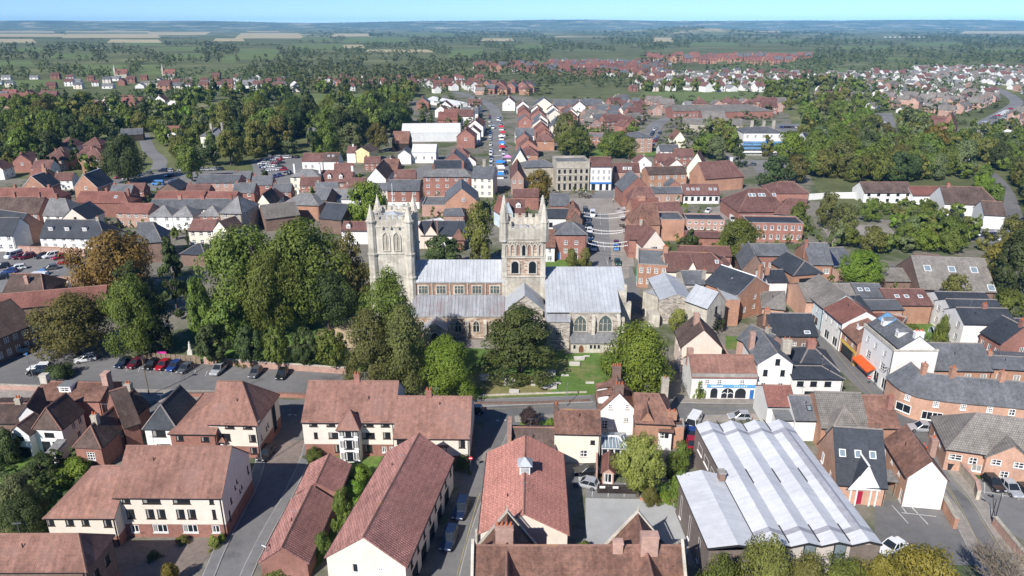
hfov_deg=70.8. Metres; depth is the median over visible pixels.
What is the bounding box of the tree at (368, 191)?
[347,179,386,220]
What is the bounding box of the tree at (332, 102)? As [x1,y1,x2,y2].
[323,98,337,109]
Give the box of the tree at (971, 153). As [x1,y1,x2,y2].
[955,137,978,172]
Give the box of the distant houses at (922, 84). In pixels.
[800,72,931,112]
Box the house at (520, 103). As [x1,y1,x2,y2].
[516,100,528,112]
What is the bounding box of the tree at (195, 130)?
[184,123,203,143]
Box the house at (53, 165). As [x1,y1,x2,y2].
[31,158,60,171]
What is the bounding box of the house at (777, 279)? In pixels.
[755,266,788,293]
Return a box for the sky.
[0,0,1023,22]
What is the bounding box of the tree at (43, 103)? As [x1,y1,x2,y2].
[28,98,54,111]
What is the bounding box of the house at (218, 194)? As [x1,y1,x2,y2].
[205,191,242,198]
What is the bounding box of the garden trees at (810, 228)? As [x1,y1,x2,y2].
[20,166,1016,303]
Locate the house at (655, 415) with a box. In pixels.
[631,375,684,449]
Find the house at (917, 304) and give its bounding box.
[878,288,933,323]
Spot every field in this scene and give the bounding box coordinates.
[0,31,54,32]
[0,34,64,36]
[0,39,36,42]
[0,60,34,65]
[4,80,61,86]
[16,47,43,51]
[48,53,94,58]
[62,34,160,37]
[66,31,149,31]
[79,64,127,74]
[108,39,161,42]
[123,43,161,45]
[140,65,159,74]
[147,32,209,34]
[160,47,205,50]
[165,53,203,58]
[214,38,243,40]
[221,55,235,62]
[235,49,283,59]
[236,33,302,37]
[247,31,278,31]
[289,44,343,48]
[298,94,360,103]
[299,37,332,40]
[331,34,369,35]
[341,37,408,42]
[343,45,363,47]
[367,50,432,51]
[406,33,454,35]
[448,49,483,57]
[481,38,513,40]
[512,45,544,48]
[638,92,792,100]
[653,38,673,41]
[688,43,738,45]
[758,39,801,41]
[833,37,875,37]
[834,68,847,71]
[841,46,892,48]
[887,57,908,60]
[907,43,963,45]
[960,31,1023,33]
[982,49,1023,52]
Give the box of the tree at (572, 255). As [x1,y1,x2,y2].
[565,248,577,266]
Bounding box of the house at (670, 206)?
[652,201,682,214]
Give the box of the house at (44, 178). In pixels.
[23,168,61,189]
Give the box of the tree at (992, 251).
[981,241,1005,286]
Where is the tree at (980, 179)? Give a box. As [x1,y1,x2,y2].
[973,173,995,185]
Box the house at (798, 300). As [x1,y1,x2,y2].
[786,282,854,312]
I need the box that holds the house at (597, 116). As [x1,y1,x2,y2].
[590,113,605,119]
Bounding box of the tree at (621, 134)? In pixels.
[610,131,626,147]
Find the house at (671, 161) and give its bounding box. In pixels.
[662,156,684,166]
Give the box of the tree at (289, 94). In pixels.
[284,90,300,104]
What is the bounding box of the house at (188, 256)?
[179,243,211,266]
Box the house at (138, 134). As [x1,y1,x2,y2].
[120,128,144,140]
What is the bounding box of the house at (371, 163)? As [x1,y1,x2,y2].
[364,155,380,170]
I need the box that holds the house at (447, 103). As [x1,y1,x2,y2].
[439,100,452,108]
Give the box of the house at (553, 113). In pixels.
[547,108,560,122]
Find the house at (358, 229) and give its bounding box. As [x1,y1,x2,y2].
[341,220,367,243]
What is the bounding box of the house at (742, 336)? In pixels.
[736,324,781,353]
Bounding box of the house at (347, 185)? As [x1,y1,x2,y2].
[345,182,362,187]
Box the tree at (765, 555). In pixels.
[734,531,792,575]
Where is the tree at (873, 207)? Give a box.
[858,196,882,221]
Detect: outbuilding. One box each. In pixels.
[418,218,443,224]
[422,196,445,215]
[507,416,555,448]
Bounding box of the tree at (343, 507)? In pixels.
[330,486,353,534]
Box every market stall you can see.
[496,160,504,166]
[497,165,504,171]
[497,172,503,178]
[504,155,510,160]
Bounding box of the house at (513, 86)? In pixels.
[508,82,518,92]
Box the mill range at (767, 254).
[733,243,788,268]
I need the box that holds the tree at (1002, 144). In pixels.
[989,142,1011,167]
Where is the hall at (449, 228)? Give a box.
[420,220,465,245]
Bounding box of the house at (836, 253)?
[829,246,849,281]
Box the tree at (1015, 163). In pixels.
[1008,160,1020,179]
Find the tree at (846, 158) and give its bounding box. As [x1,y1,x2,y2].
[836,150,862,178]
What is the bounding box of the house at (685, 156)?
[672,147,693,165]
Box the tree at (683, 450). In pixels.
[673,439,692,470]
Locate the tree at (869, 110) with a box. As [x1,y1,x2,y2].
[861,107,878,115]
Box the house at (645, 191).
[626,186,655,203]
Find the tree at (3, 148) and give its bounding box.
[0,145,15,159]
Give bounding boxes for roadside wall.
[0,383,39,390]
[188,391,305,397]
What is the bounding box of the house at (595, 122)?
[580,117,601,130]
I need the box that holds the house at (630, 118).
[620,115,636,125]
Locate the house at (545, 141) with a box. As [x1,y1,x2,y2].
[536,131,554,150]
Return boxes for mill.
[684,284,726,333]
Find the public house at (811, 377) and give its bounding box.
[789,358,845,393]
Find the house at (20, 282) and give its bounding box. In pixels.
[2,273,67,292]
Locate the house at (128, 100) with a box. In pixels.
[121,96,139,108]
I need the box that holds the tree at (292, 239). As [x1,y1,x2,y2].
[256,216,351,326]
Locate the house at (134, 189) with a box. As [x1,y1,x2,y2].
[110,183,139,195]
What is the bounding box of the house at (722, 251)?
[677,245,731,262]
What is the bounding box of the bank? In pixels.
[552,155,589,190]
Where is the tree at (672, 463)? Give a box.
[662,451,684,478]
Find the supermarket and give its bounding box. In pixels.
[701,104,772,118]
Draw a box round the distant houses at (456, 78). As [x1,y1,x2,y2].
[316,73,483,92]
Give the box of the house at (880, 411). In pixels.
[862,393,900,438]
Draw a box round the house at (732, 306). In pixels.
[716,288,740,325]
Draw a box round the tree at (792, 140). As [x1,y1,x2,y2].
[773,130,806,160]
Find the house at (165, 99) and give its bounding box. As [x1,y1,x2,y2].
[155,94,169,103]
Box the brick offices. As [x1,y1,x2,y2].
[928,412,1023,481]
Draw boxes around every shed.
[411,144,437,162]
[600,450,616,483]
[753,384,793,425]
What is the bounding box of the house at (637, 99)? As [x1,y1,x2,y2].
[632,97,645,110]
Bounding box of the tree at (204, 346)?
[195,322,230,363]
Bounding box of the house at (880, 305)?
[862,297,904,314]
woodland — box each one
[0,40,298,62]
[0,54,175,77]
[0,74,1023,252]
[166,73,1005,234]
[177,78,937,227]
[247,51,549,91]
[291,26,1023,58]
[302,19,1022,37]
[536,51,685,87]
[801,44,1023,65]
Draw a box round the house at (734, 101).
[727,98,742,103]
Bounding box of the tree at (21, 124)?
[0,121,38,148]
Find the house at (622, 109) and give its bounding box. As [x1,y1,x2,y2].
[619,106,632,113]
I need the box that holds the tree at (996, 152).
[988,145,1013,169]
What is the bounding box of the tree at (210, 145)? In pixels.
[200,138,221,165]
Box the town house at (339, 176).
[321,165,356,188]
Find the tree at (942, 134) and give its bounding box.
[920,124,950,151]
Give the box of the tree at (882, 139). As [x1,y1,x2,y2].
[874,132,884,141]
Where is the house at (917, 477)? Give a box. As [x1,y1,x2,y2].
[884,424,949,509]
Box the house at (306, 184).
[299,175,322,192]
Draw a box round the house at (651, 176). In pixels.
[641,166,686,186]
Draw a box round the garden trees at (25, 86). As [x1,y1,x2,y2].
[0,55,1023,109]
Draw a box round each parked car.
[0,262,10,267]
[0,267,18,272]
[0,272,9,278]
[11,252,24,259]
[13,263,26,269]
[17,345,31,353]
[18,251,36,259]
[25,365,48,376]
[26,361,53,370]
[33,251,47,258]
[41,250,57,258]
[42,263,58,269]
[50,252,64,259]
[74,352,96,363]
[113,355,132,368]
[125,356,145,368]
[142,357,160,369]
[154,358,171,370]
[157,168,167,171]
[164,173,174,177]
[165,359,183,371]
[176,361,194,373]
[209,360,227,375]
[248,365,262,377]
[255,443,275,461]
[275,366,288,379]
[439,523,458,551]
[451,494,469,520]
[474,404,483,415]
[571,475,599,490]
[573,463,599,476]
[587,232,593,237]
[588,238,593,245]
[590,243,596,250]
[613,244,618,250]
[614,258,620,265]
[685,426,695,435]
[685,435,694,451]
[705,207,711,212]
[727,410,751,421]
[879,536,908,556]
[907,420,931,432]
[981,472,1006,492]
[1000,477,1023,497]
[1017,481,1023,493]
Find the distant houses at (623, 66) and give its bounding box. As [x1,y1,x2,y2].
[473,60,660,77]
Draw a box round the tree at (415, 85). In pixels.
[403,79,419,91]
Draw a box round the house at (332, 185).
[315,180,338,191]
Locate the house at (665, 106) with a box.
[663,103,671,112]
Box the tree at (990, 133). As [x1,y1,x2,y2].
[983,128,1006,137]
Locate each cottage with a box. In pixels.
[418,220,424,248]
[424,220,437,248]
[546,229,555,261]
[595,363,633,434]
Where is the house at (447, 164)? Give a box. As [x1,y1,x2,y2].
[433,160,461,168]
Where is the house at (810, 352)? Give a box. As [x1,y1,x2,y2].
[789,338,840,371]
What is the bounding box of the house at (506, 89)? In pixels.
[498,84,510,94]
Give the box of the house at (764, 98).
[760,96,776,101]
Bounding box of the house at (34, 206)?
[0,192,48,222]
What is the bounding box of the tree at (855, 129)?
[849,126,861,135]
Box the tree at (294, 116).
[282,98,305,137]
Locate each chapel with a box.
[113,64,129,77]
[161,64,176,77]
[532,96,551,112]
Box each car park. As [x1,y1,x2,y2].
[0,253,84,292]
[0,325,344,392]
[112,171,234,190]
[251,157,302,182]
[416,164,431,177]
[565,462,593,523]
[586,482,635,497]
[747,160,810,172]
[775,124,804,131]
[875,501,975,564]
[876,113,896,131]
[947,477,1023,539]
[979,229,1009,251]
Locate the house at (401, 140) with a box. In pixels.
[392,131,411,149]
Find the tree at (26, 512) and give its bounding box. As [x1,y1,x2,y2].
[0,486,54,532]
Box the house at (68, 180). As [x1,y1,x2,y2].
[54,171,78,189]
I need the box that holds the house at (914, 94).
[903,91,919,96]
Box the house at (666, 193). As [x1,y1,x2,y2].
[651,186,682,204]
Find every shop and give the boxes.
[589,156,612,189]
[636,248,667,287]
[682,347,757,398]
[806,274,860,330]
[820,296,877,350]
[839,318,870,365]
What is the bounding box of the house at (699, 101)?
[691,97,707,104]
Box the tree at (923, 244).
[911,228,941,250]
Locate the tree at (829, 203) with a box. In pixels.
[815,190,839,229]
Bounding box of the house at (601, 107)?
[591,104,606,110]
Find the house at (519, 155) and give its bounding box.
[511,145,527,163]
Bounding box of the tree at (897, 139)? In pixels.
[892,135,911,144]
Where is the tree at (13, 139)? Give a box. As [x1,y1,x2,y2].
[4,126,39,156]
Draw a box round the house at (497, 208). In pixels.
[493,195,513,226]
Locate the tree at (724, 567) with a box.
[696,551,742,575]
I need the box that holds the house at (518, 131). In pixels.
[514,126,534,143]
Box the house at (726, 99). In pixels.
[720,96,730,103]
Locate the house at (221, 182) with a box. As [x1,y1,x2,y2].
[195,174,245,190]
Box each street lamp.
[257,420,262,464]
[987,494,996,519]
[995,489,1001,515]
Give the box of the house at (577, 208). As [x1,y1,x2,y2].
[570,200,580,215]
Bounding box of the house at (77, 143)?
[60,137,84,150]
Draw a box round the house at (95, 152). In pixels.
[81,146,107,170]
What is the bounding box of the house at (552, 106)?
[547,104,558,112]
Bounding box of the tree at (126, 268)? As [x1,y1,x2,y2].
[111,260,156,315]
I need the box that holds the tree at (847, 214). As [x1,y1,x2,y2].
[831,202,858,233]
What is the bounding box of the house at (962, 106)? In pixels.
[955,101,967,113]
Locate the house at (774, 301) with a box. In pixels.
[758,284,785,314]
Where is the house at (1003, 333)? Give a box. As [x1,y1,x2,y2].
[979,314,1023,352]
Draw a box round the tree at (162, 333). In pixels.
[136,290,173,353]
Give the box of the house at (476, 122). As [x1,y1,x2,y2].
[467,118,483,136]
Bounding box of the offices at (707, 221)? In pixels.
[682,213,725,230]
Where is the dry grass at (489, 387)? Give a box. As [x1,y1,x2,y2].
[468,373,551,396]
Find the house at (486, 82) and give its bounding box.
[484,80,491,85]
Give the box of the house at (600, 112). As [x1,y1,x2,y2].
[596,110,608,114]
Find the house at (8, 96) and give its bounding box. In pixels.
[0,94,11,98]
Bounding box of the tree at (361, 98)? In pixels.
[355,94,367,110]
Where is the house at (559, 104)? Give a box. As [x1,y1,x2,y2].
[552,99,602,112]
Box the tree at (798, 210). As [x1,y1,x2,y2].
[788,201,810,225]
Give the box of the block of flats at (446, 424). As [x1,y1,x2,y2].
[393,387,474,464]
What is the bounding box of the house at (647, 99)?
[644,95,661,106]
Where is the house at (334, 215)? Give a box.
[318,202,357,234]
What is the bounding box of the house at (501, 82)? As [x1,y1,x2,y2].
[496,80,507,85]
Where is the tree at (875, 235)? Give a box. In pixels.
[858,225,889,251]
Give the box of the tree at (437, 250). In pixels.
[424,234,464,258]
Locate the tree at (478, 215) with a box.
[461,199,494,258]
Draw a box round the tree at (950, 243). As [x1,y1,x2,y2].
[939,229,967,252]
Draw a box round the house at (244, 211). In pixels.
[218,196,260,233]
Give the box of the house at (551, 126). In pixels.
[549,119,564,136]
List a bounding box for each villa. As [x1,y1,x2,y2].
[199,122,226,152]
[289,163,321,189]
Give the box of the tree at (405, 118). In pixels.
[393,107,411,130]
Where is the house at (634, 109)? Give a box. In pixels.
[623,106,644,118]
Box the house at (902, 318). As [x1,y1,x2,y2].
[874,311,907,324]
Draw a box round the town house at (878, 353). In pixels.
[852,311,938,390]
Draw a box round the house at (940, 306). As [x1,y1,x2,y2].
[930,298,1001,326]
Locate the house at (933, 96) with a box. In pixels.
[921,93,936,102]
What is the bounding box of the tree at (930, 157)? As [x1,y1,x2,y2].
[922,152,940,178]
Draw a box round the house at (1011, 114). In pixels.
[1006,110,1021,120]
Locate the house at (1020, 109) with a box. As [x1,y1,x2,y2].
[1014,106,1023,114]
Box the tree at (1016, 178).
[1010,158,1023,185]
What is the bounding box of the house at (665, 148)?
[656,144,678,153]
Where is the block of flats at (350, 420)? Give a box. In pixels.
[301,371,405,461]
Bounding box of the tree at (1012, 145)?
[1006,141,1018,158]
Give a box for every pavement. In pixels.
[0,389,214,401]
[202,460,265,575]
[240,444,307,575]
[459,434,506,575]
[474,395,592,406]
[514,414,553,421]
[614,213,633,265]
[676,396,753,403]
[687,414,759,421]
[944,492,993,575]
[947,470,1023,573]
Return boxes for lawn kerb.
[468,391,586,396]
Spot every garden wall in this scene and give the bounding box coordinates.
[595,452,597,476]
[720,341,728,353]
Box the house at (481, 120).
[477,117,485,130]
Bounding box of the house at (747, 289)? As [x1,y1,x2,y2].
[705,263,769,319]
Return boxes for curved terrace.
[884,361,1023,420]
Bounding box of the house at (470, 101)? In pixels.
[467,98,481,111]
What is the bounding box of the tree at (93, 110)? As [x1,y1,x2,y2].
[78,103,109,130]
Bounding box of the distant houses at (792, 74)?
[628,68,810,91]
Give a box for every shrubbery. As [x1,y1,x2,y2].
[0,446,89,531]
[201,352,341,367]
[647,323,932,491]
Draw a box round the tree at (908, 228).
[897,221,922,246]
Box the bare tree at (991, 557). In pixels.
[967,530,1023,575]
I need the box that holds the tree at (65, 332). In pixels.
[23,290,115,361]
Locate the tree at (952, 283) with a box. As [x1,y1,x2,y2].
[941,273,972,290]
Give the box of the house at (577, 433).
[553,401,600,462]
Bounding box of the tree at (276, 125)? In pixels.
[266,114,293,149]
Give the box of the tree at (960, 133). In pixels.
[949,128,971,145]
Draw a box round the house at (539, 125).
[533,121,548,138]
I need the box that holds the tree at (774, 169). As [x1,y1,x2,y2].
[755,154,795,184]
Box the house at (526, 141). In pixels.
[518,136,537,149]
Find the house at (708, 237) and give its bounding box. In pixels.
[683,230,719,245]
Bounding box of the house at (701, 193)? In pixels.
[681,184,719,203]
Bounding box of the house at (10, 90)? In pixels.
[2,88,19,92]
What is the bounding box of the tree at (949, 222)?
[936,216,969,243]
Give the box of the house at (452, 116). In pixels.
[438,110,457,122]
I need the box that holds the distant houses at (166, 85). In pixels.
[151,78,301,91]
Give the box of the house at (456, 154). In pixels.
[444,148,467,168]
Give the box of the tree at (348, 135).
[334,121,364,149]
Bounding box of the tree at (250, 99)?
[242,96,259,105]
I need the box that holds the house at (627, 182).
[614,170,646,206]
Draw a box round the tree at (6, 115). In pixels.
[0,108,16,127]
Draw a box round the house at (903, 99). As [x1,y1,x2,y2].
[897,95,910,104]
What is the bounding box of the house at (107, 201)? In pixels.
[75,188,142,216]
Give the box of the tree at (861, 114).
[850,111,868,121]
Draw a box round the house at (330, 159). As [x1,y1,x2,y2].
[323,152,342,169]
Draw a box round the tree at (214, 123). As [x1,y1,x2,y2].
[205,119,218,129]
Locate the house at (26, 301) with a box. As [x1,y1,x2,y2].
[0,285,110,322]
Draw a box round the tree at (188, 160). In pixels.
[174,143,205,180]
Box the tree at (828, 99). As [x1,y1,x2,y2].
[821,94,836,114]
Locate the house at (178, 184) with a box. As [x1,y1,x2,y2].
[159,178,187,190]
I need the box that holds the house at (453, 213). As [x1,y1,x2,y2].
[442,208,465,219]
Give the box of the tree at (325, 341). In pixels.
[315,328,346,367]
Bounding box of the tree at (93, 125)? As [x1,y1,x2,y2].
[80,122,101,139]
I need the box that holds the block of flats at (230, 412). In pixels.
[167,372,281,457]
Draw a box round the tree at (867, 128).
[856,125,873,138]
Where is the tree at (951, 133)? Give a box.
[941,131,957,145]
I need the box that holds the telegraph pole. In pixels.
[140,357,149,394]
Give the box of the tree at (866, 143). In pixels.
[861,140,874,147]
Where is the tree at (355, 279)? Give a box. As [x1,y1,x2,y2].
[331,230,371,318]
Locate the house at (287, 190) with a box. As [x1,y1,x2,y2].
[272,182,294,201]
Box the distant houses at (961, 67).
[913,63,1023,100]
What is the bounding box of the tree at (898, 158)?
[885,151,916,181]
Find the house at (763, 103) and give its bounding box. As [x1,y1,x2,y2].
[758,100,777,114]
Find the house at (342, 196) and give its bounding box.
[334,188,360,208]
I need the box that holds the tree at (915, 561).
[877,541,959,575]
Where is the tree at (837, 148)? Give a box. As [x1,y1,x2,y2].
[829,140,855,172]
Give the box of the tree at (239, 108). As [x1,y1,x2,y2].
[229,101,246,121]
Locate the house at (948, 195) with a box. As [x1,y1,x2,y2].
[929,182,995,215]
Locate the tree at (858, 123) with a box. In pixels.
[847,120,864,128]
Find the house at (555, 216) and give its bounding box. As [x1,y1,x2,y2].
[546,208,567,228]
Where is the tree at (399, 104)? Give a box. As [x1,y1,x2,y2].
[386,102,414,130]
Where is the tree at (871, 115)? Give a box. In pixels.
[859,113,883,126]
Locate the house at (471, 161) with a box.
[467,154,475,169]
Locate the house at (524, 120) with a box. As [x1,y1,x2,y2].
[517,113,531,127]
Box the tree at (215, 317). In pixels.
[200,298,246,347]
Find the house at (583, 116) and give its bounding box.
[580,113,590,123]
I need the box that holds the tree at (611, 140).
[599,131,623,158]
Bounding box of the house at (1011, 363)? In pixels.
[986,349,1023,380]
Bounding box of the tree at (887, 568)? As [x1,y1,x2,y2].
[849,554,908,575]
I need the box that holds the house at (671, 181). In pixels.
[663,177,680,185]
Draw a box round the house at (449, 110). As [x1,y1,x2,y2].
[444,108,457,111]
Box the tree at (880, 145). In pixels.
[869,141,890,159]
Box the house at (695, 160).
[686,149,705,182]
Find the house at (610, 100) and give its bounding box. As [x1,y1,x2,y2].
[605,96,621,104]
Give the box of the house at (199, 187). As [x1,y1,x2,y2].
[185,182,214,190]
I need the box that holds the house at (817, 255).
[794,239,833,279]
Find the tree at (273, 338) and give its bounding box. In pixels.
[261,324,288,368]
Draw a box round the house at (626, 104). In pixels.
[621,102,636,106]
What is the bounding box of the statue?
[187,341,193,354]
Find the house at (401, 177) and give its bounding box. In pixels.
[393,175,410,178]
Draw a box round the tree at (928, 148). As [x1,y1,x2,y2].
[919,142,935,162]
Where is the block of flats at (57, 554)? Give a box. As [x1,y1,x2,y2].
[0,522,120,575]
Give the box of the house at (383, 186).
[375,183,387,199]
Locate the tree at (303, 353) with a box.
[291,326,317,364]
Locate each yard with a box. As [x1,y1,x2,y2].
[116,540,213,575]
[267,440,303,464]
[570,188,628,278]
[586,498,687,553]
[688,546,735,567]
[703,206,728,219]
[822,224,893,250]
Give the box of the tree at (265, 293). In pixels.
[234,247,304,333]
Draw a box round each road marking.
[457,493,479,574]
[946,484,990,564]
[947,471,1009,562]
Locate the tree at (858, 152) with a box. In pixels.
[853,147,877,159]
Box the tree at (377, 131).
[364,121,388,152]
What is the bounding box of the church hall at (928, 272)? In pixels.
[896,253,996,298]
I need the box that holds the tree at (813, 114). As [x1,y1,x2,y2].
[800,106,823,131]
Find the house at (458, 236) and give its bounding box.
[452,229,465,250]
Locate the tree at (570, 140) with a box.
[558,129,583,155]
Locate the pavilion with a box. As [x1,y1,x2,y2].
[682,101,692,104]
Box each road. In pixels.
[139,133,166,169]
[149,399,757,422]
[200,411,303,575]
[430,413,519,575]
[452,92,510,186]
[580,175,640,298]
[644,117,673,151]
[708,153,749,165]
[786,296,883,394]
[896,412,1018,575]
[963,161,1023,224]
[965,82,1022,128]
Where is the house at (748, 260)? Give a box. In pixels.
[735,241,764,274]
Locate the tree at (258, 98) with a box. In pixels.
[254,93,269,107]
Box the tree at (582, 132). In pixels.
[577,129,593,147]
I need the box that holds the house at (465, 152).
[450,145,470,156]
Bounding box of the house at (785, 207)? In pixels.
[773,197,807,221]
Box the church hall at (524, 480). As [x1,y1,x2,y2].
[478,434,569,543]
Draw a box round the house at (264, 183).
[251,174,275,195]
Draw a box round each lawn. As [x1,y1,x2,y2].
[0,450,113,532]
[194,300,627,397]
[312,456,382,572]
[520,421,546,424]
[546,260,580,266]
[586,148,655,158]
[644,483,670,495]
[725,336,736,348]
[909,323,933,336]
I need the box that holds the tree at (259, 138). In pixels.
[243,119,273,157]
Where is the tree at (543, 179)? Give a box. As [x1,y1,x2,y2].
[526,169,552,197]
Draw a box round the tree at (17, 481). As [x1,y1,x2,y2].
[0,471,34,509]
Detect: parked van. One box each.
[4,248,22,258]
[31,271,48,274]
[151,180,164,184]
[583,206,588,213]
[590,209,594,216]
[684,409,701,429]
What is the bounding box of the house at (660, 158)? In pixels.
[654,152,677,165]
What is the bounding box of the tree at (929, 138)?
[921,132,944,152]
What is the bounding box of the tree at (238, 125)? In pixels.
[232,120,245,136]
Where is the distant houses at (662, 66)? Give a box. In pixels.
[550,58,671,76]
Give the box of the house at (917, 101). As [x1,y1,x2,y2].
[907,96,923,108]
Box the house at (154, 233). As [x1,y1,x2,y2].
[136,221,171,262]
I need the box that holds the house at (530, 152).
[522,144,538,159]
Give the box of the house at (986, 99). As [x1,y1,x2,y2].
[974,96,987,107]
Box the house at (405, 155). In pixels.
[398,146,411,163]
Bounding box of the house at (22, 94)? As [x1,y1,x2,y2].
[18,92,33,96]
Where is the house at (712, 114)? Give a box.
[698,111,726,118]
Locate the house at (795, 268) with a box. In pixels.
[771,251,824,288]
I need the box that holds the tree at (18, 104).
[7,94,28,121]
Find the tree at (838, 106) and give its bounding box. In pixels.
[828,100,851,116]
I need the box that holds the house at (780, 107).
[777,101,782,111]
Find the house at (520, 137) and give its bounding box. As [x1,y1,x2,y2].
[515,130,532,149]
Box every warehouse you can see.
[402,123,460,141]
[675,419,882,575]
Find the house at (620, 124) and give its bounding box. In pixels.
[614,119,629,130]
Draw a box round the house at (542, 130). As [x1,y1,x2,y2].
[536,127,551,137]
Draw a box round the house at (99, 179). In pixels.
[74,168,113,197]
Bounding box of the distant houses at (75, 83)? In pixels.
[0,72,288,88]
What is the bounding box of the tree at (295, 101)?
[277,98,299,121]
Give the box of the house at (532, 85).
[528,82,536,92]
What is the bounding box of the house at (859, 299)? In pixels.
[849,294,872,311]
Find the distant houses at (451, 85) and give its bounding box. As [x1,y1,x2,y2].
[378,77,485,92]
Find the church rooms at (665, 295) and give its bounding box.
[642,273,692,326]
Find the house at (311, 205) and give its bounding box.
[286,188,324,220]
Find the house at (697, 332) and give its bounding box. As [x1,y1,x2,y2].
[674,312,723,371]
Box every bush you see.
[0,426,27,465]
[44,361,75,379]
[55,456,91,488]
[147,549,164,562]
[161,562,179,575]
[175,534,189,546]
[207,534,221,552]
[217,532,226,542]
[259,569,289,575]
[302,445,323,462]
[314,530,330,560]
[346,479,364,501]
[349,463,372,485]
[454,454,471,474]
[467,387,483,398]
[546,417,553,424]
[641,487,660,506]
[658,491,671,505]
[669,467,685,507]
[692,380,705,398]
[908,323,924,336]
[932,314,950,341]
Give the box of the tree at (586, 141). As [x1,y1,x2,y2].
[572,135,593,154]
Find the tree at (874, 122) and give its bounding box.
[860,117,880,128]
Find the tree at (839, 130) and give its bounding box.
[824,124,842,143]
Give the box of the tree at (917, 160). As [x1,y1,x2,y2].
[903,154,923,180]
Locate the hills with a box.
[0,20,1023,36]
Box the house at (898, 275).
[866,266,910,287]
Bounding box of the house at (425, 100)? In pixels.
[416,96,430,110]
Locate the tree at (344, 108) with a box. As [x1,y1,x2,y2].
[335,105,347,111]
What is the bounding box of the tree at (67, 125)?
[60,114,83,139]
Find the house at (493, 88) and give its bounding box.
[486,84,496,93]
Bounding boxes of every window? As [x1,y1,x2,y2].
[3,336,8,343]
[6,348,11,355]
[12,332,17,339]
[42,441,50,451]
[44,433,54,437]
[71,421,75,430]
[86,452,95,460]
[94,568,100,575]
[104,554,111,567]
[122,499,130,504]
[126,509,135,519]
[130,525,139,532]
[142,500,161,504]
[145,509,155,519]
[152,430,166,437]
[152,524,167,532]
[157,509,166,519]
[172,500,190,504]
[176,509,185,519]
[182,525,198,533]
[187,509,196,519]
[211,525,219,533]
[212,510,216,519]
[218,433,231,441]
[225,423,233,428]
[249,435,256,442]
[250,448,257,454]
[271,405,277,432]
[328,432,338,438]
[335,445,339,452]
[352,564,358,573]
[362,433,374,439]
[363,421,372,426]
[365,445,372,452]
[380,421,389,427]
[383,432,390,439]
[412,560,418,575]
[421,540,427,565]
[429,521,434,545]
[437,504,442,525]
[444,488,449,508]
[458,440,465,448]
[579,450,587,457]
[601,420,607,429]
[604,473,611,483]
[709,388,717,398]
[720,388,733,398]
[734,388,746,398]
[780,370,784,376]
[796,381,803,386]
[799,278,810,281]
[802,545,815,560]
[810,381,816,386]
[812,313,817,326]
[820,451,824,463]
[824,329,828,340]
[824,381,830,386]
[830,544,846,567]
[831,336,836,347]
[840,343,852,361]
[865,349,870,359]
[873,369,878,381]
[879,362,884,371]
[880,377,886,390]
[895,400,911,414]
[898,488,902,501]
[904,394,910,401]
[920,410,932,420]
[930,412,942,420]
[932,401,939,407]
[948,454,962,461]
[959,404,966,410]
[967,457,977,465]
[971,464,981,472]
[986,406,992,413]
[1007,409,1015,416]
[1013,375,1020,380]
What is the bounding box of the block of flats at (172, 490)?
[42,436,253,545]
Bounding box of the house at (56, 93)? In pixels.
[43,90,59,95]
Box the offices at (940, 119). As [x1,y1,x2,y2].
[931,115,947,124]
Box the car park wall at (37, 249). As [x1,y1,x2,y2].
[17,246,84,255]
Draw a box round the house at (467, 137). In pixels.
[456,126,476,147]
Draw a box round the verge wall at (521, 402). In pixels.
[475,399,589,403]
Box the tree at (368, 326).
[342,306,392,379]
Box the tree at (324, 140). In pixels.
[311,118,342,152]
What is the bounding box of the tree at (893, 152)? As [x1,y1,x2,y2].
[887,148,911,176]
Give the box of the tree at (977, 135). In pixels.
[965,131,982,155]
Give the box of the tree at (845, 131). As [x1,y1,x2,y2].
[832,125,850,136]
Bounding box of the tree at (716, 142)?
[706,135,726,160]
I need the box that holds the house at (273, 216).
[259,201,299,231]
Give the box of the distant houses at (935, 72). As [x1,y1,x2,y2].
[826,67,1023,85]
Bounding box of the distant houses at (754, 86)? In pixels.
[683,74,788,91]
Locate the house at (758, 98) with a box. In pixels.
[752,95,761,106]
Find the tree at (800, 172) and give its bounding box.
[784,154,812,181]
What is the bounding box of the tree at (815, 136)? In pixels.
[805,128,826,148]
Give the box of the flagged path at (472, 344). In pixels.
[465,340,496,348]
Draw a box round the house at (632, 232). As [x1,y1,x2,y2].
[624,218,642,257]
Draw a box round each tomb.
[479,374,488,380]
[504,378,514,384]
[509,389,518,392]
[542,384,556,388]
[543,370,555,376]
[569,361,579,365]
[573,356,584,359]
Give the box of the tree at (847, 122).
[843,118,857,125]
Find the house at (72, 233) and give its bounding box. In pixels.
[39,215,123,248]
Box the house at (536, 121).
[532,117,547,127]
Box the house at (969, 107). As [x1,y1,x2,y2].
[964,101,971,111]
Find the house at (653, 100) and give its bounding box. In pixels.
[650,97,667,105]
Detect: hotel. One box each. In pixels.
[422,165,471,195]
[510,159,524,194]
[737,120,782,154]
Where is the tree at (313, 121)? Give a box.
[311,114,319,127]
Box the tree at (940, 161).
[927,152,948,179]
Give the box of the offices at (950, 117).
[941,111,957,131]
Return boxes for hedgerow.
[3,32,278,45]
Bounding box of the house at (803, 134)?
[799,132,826,144]
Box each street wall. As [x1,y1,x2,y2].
[959,462,981,499]
[992,516,1023,560]

